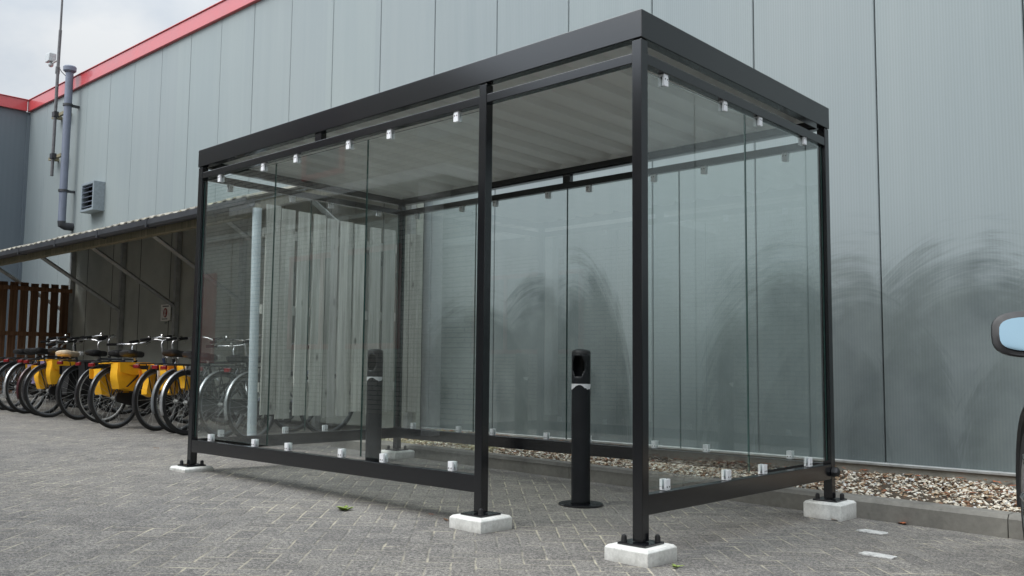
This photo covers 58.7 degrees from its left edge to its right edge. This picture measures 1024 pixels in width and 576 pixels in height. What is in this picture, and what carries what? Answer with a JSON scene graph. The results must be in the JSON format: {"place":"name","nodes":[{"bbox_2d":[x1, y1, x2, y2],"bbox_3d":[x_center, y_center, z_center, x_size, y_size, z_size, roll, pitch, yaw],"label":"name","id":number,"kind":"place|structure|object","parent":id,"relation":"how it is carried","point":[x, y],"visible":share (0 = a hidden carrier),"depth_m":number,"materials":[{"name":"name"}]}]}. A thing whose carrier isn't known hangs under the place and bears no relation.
{"place":"outdoors","nodes":[
{"label":"outdoors","id":0,"kind":"place"},
{"bbox_2d":[0,0,220,111],"label":"sky","id":1,"kind":"structure","parent":0,"point":[93,31],"materials":[{"name":"white"}]},
{"bbox_2d":[0,393,1023,575],"bbox_3d":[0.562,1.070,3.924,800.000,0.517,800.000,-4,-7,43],"label":"pavement","id":2,"kind":"structure","parent":0,"point":[85,497],"depth_m":4.67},
{"bbox_2d":[0,281,72,399],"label":"wooden fence","id":3,"kind":"object","parent":2,"relation":"on","point":[21,333],"visible":0.63,"depth_m":15.72,"materials":[{"name":"brown wood"}]},
{"bbox_2d":[0,338,87,409],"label":"bicycle","id":4,"kind":"object","parent":2,"relation":"on","point":[19,352],"visible":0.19,"depth_m":13.14,"materials":[{"name":"black metal"}]},
{"bbox_2d":[0,340,94,411],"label":"bicycle","id":5,"kind":"object","parent":2,"relation":"on","point":[8,365],"visible":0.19,"depth_m":12.68,"materials":[{"name":"metal"}]},
{"bbox_2d":[3,334,101,413],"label":"bicycle","id":6,"kind":"object","parent":2,"relation":"on","point":[13,369],"visible":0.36,"depth_m":12.40,"materials":[{"name":"black metal"}]},
{"bbox_2d":[16,337,120,415],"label":"bicycle","id":7,"kind":"object","parent":2,"relation":"on","point":[25,372],"visible":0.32,"depth_m":12.03,"materials":[{"name":"black metal"}]},
{"bbox_2d":[26,361,46,384],"bbox_3d":[-6.215,1.119,12.133,0.429,0.330,0.300,-5,-7,26],"label":"pannier bag","id":8,"kind":"object","parent":7,"relation":"attached to","point":[28,365],"visible":0.07,"depth_m":12.08,"materials":[{"name":"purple fabric"}]},
{"bbox_2d":[22,332,131,417],"bbox_3d":[-5.762,1.149,12.267,0.641,1.148,1.790,-6,-8,29],"label":"bicycle","id":9,"kind":"object","parent":2,"relation":"on","point":[51,390],"visible":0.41,"depth_m":11.78,"materials":[{"name":"black metal"}]},
{"bbox_2d":[31,359,74,388],"bbox_3d":[-5.963,1.122,11.828,0.449,0.372,0.330,-6,-8,29],"label":"pannier bag","id":10,"kind":"object","parent":9,"relation":"attached to","point":[51,374],"visible":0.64,"depth_m":11.68,"materials":[{"name":"yellow fabric"}]},
{"bbox_2d":[55,340,150,419],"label":"bicycle","id":11,"kind":"object","parent":2,"relation":"on","point":[70,369],"visible":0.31,"depth_m":11.52,"materials":[{"name":"black metal"}]},
{"bbox_2d":[59,361,107,394],"bbox_3d":[-5.446,1.138,11.562,0.469,0.422,0.351,-3,-6,22],"label":"pannier bag","id":12,"kind":"object","parent":11,"relation":"attached to","point":[83,367],"visible":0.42,"depth_m":11.45,"materials":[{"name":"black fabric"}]},
{"bbox_2d":[74,335,187,422],"bbox_3d":[-4.704,1.134,11.566,0.640,1.110,1.806,-7,-8,31],"label":"bicycle","id":13,"kind":"object","parent":2,"relation":"on","point":[84,376],"visible":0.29,"depth_m":11.08,"materials":[{"name":"black metal"}]},
{"bbox_2d":[87,334,213,428],"bbox_3d":[-4.317,1.081,10.825,0.642,1.120,1.794,-6,-7,24],"label":"bicycle","id":14,"kind":"object","parent":2,"relation":"on","point":[144,402],"visible":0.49,"depth_m":10.38,"materials":[{"name":"black metal"}]},
{"bbox_2d":[89,362,149,396],"bbox_3d":[-4.475,1.045,10.389,0.487,0.380,0.440,-6,-7,24],"label":"pannier bag","id":15,"kind":"object","parent":14,"relation":"attached to","point":[123,376],"visible":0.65,"depth_m":10.24,"materials":[{"name":"yellow fabric"}]},
{"bbox_2d":[132,336,244,430],"bbox_3d":[-3.771,1.079,10.690,0.641,1.127,1.806,-3,-6,23],"label":"bicycle","id":16,"kind":"object","parent":2,"relation":"on","point":[144,376],"visible":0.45,"depth_m":10.25,"materials":[{"name":"black metal"}]},
{"bbox_2d":[139,364,176,396],"bbox_3d":[-3.944,1.041,10.229,0.429,0.370,0.261,-3,-6,23],"label":"pannier bag","id":17,"kind":"object","parent":16,"relation":"attached to","point":[147,393],"visible":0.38,"depth_m":10.17,"materials":[{"name":"yellow fabric"}]},
{"bbox_2d":[170,465,213,472],"bbox_3d":[-2.336,1.343,6.630,0.226,0.092,0.226,-4,-7,43],"label":"concrete footing","id":18,"kind":"object","parent":2,"relation":"on","point":[206,468],"visible":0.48,"depth_m":6.55,"materials":[{"name":"white concrete"}]},
{"bbox_2d":[151,342,257,432],"bbox_3d":[-3.479,1.125,10.492,0.628,1.018,1.746,-4,-6,39],"label":"bicycle","id":19,"kind":"object","parent":2,"relation":"on","point":[160,382],"visible":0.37,"depth_m":9.95,"materials":[{"name":"black metal"}]},
{"bbox_2d":[157,366,205,394],"bbox_3d":[-3.640,1.013,10.022,0.429,0.331,0.300,-4,-6,26],"label":"pannier bag","id":20,"kind":"object","parent":19,"relation":"attached to","point":[181,382],"visible":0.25,"depth_m":9.94,"materials":[{"name":"yellow fabric"}]},
{"bbox_2d":[0,186,423,435],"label":"bicycle shed","id":21,"kind":"structure","parent":2,"relation":"on","point":[127,279],"depth_m":9.85,"materials":[{"name":"metal"}]},
{"bbox_2d":[160,304,171,323],"bbox_3d":[-5.198,0.395,13.751,0.300,0.294,0.110,-4,-7,43],"label":"warning sign","id":22,"kind":"object","parent":21,"relation":"attached to","point":[166,312],"visible":0.94,"depth_m":13.71,"materials":[{"name":"white plastic"}]},
{"bbox_2d":[159,334,266,434],"bbox_3d":[-3.169,1.051,10.154,0.628,1.117,1.767,-5,-7,27],"label":"bicycle","id":23,"kind":"object","parent":2,"relation":"on","point":[208,407],"visible":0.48,"depth_m":9.84,"materials":[{"name":"black metal"}]},
{"bbox_2d":[199,338,313,436],"bbox_3d":[-2.819,1.058,10.032,0.643,1.114,1.801,-5,-7,26],"label":"bicycle","id":24,"kind":"object","parent":2,"relation":"on","point":[239,408],"visible":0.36,"depth_m":9.61,"materials":[{"name":"black metal"}]},
{"bbox_2d":[224,343,352,435],"bbox_3d":[-2.452,1.071,9.783,0.631,1.072,1.772,-6,-7,29],"label":"bicycle","id":25,"kind":"object","parent":2,"relation":"on","point":[236,381],"visible":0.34,"depth_m":9.26,"materials":[{"name":"black metal"}]},
{"bbox_2d":[336,505,352,509],"bbox_3d":[-0.932,1.220,5.048,0.089,0.024,0.108,-4,-7,43],"label":"weed tuft","id":26,"kind":"object","parent":2,"relation":"on","point":[343,508],"visible":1,"depth_m":5.05,"materials":[{"name":"green plant"}]},
{"bbox_2d":[365,349,382,461],"bbox_3d":[-1.057,0.934,6.977,0.282,0.930,0.282,-4,-7,43],"label":"ashtray post","id":27,"kind":"object","parent":2,"relation":"on","point":[374,404],"visible":0.89,"depth_m":6.93,"materials":[{"name":"metal"}]},
{"bbox_2d":[381,450,414,458],"bbox_3d":[-1.020,1.495,8.043,0.226,0.123,0.226,-4,-7,43],"label":"concrete footing","id":28,"kind":"object","parent":2,"relation":"on","point":[403,454],"visible":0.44,"depth_m":7.96,"materials":[{"name":"white concrete"}]},
{"bbox_2d":[449,514,511,533],"bbox_3d":[-0.160,1.216,4.617,0.226,0.127,0.226,-4,-7,43],"label":"concrete footing","id":29,"kind":"object","parent":2,"relation":"on","point":[501,522],"visible":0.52,"depth_m":4.54,"materials":[{"name":"white concrete"}]},
{"bbox_2d":[0,0,1023,486],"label":"warehouse","id":30,"kind":"structure","parent":2,"relation":"on","point":[922,100],"depth_m":7.69,"materials":[{"name":"metal"}]},
{"bbox_2d":[45,0,71,175],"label":"antenna mast","id":31,"kind":"object","parent":30,"relation":"attached to","point":[50,59],"visible":0.94,"depth_m":17.40,"materials":[{"name":"metal"}]},
{"bbox_2d":[57,65,79,230],"bbox_3d":[-8.264,-2.613,16.932,0.236,3.099,0.316,-4,-7,43],"label":"drain pipe","id":32,"kind":"object","parent":30,"relation":"attached to","point":[68,105],"visible":1,"depth_m":16.86,"materials":[{"name":"grey metal"}]},
{"bbox_2d":[80,180,104,213],"bbox_3d":[-7.451,-1.608,16.158,0.540,0.520,0.200,-4,-7,43],"label":"wall vent","id":33,"kind":"object","parent":30,"relation":"attached to","point":[92,196],"depth_m":16.03,"materials":[{"name":"grey metal"}]},
{"bbox_2d":[558,349,602,508],"bbox_3d":[0.421,0.847,5.563,0.273,0.945,0.273,-4,-7,43],"label":"ashtray post","id":34,"kind":"object","parent":2,"relation":"on","point":[580,428],"visible":1,"depth_m":5.52,"materials":[{"name":"metal"}]},
{"bbox_2d":[605,542,676,567],"bbox_3d":[0.560,1.178,3.951,0.226,0.130,0.226,-4,-7,43],"label":"concrete footing","id":35,"kind":"object","parent":2,"relation":"on","point":[658,555],"visible":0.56,"depth_m":3.88,"materials":[{"name":"white concrete"}]},
{"bbox_2d":[177,9,846,547],"bbox_3d":[-0.217,0.097,6.106,4.094,2.389,2.084,-4,-7,43],"label":"bus shelter","id":36,"kind":"object","parent":35,"relation":"on","point":[639,89],"visible":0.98,"depth_m":5.50,"materials":[{"name":"metal"}]},
{"bbox_2d":[331,440,1023,539],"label":"kerb","id":37,"kind":"structure","parent":2,"relation":"on","point":[991,522],"depth_m":5.67,"materials":[{"name":"concrete"}]},
{"bbox_2d":[803,499,856,520],"bbox_3d":[1.876,1.332,5.365,0.226,0.157,0.226,-4,-7,43],"label":"concrete footing","id":38,"kind":"object","parent":2,"relation":"on","point":[843,510],"visible":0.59,"depth_m":5.29,"materials":[{"name":"white concrete"}]},
{"bbox_2d":[856,529,887,534],"bbox_3d":[1.929,1.305,4.868,0.155,0.007,0.106,-4,-7,43],"label":"paint mark","id":39,"kind":"object","parent":2,"relation":"on","point":[872,531],"visible":1,"depth_m":4.86,"materials":[{"name":"white paint"}]},
{"bbox_2d":[858,551,896,559],"bbox_3d":[1.698,1.240,4.221,0.160,0.007,0.096,-4,-7,43],"label":"paint mark","id":40,"kind":"object","parent":2,"relation":"on","point":[878,555],"visible":1,"depth_m":4.21,"materials":[{"name":"white paint"}]},
{"bbox_2d":[991,311,1023,537],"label":"car","id":41,"kind":"object","parent":2,"relation":"on","point":[1007,333],"visible":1,"depth_m":3.17,"materials":[{"name":"black paint"}]},
{"bbox_2d":[381,429,1020,512],"bbox_3d":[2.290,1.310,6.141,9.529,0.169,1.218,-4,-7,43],"label":"gravel","id":42,"kind":"structure","parent":0,"point":[963,490],"depth_m":6.09,"materials":[{"name":"beige gravel"}]},
{"bbox_2d":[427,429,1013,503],"bbox_3d":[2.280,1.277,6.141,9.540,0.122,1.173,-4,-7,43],"label":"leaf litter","id":43,"kind":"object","parent":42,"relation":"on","point":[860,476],"visible":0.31,"depth_m":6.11,"materials":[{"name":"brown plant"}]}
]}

